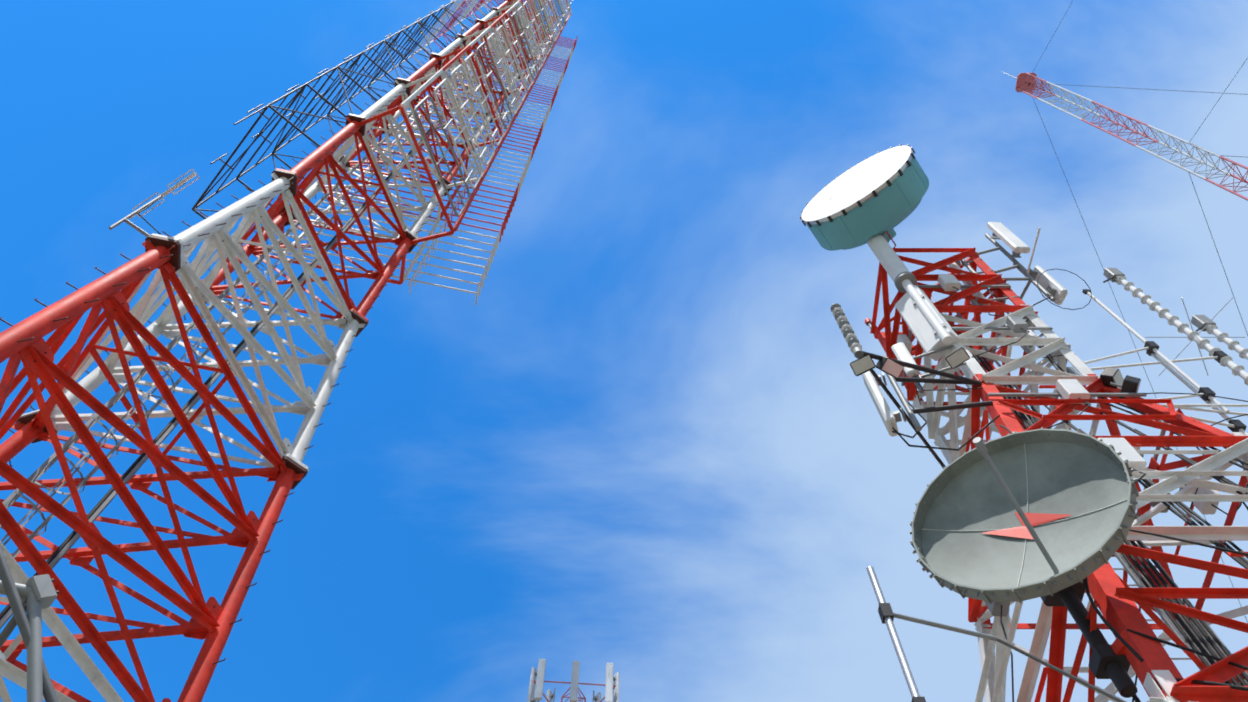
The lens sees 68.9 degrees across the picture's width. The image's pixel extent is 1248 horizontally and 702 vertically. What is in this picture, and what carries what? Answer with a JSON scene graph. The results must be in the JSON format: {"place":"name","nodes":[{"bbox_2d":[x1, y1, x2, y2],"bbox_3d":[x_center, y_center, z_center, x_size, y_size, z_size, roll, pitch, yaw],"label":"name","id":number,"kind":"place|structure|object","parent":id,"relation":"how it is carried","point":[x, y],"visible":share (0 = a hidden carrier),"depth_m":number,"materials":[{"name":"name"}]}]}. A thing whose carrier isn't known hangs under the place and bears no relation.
{"place":"outdoors","nodes":[
{"label":"outdoors","id":0,"kind":"place"},
{"bbox_2d":[0,0,577,701],"bbox_3d":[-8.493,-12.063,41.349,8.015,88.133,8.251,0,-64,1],"label":"broadcast tower","id":1,"kind":"structure","parent":0,"point":[32,350],"depth_m":17.20,"materials":[{"name":"metal"}]},
{"bbox_2d":[527,659,619,701],"bbox_3d":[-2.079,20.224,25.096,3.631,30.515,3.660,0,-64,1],"label":"cell tower","id":2,"kind":"structure","parent":0,"point":[611,692],"depth_m":36.61,"materials":[{"name":"metal"}]},
{"bbox_2d":[0,0,1247,701],"label":"sky","id":3,"kind":"structure","parent":0,"point":[650,445],"materials":[{"name":"blue"}]},
{"label":"ground","id":4,"kind":"structure","parent":0,"visible":0},
{"bbox_2d":[0,545,58,701],"bbox_3d":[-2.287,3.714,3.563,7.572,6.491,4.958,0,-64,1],"label":"metal pole","id":5,"kind":"object","parent":4,"relation":"on","point":[33,596],"visible":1,"depth_m":4.80,"materials":[{"name":"grey metal"}]},
{"bbox_2d":[800,144,1247,701],"bbox_3d":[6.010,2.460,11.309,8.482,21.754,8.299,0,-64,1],"label":"telecom tower","id":6,"kind":"structure","parent":4,"relation":"on","point":[1029,503],"depth_m":10.42,"materials":[{"name":"red metal"}]},
{"bbox_2d":[1001,1,1247,622],"bbox_3d":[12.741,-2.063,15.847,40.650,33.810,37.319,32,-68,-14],"label":"guyed mast","id":7,"kind":"object","parent":4,"relation":"on","point":[1026,82],"visible":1,"depth_m":22.95,"materials":[{"name":"metal"}]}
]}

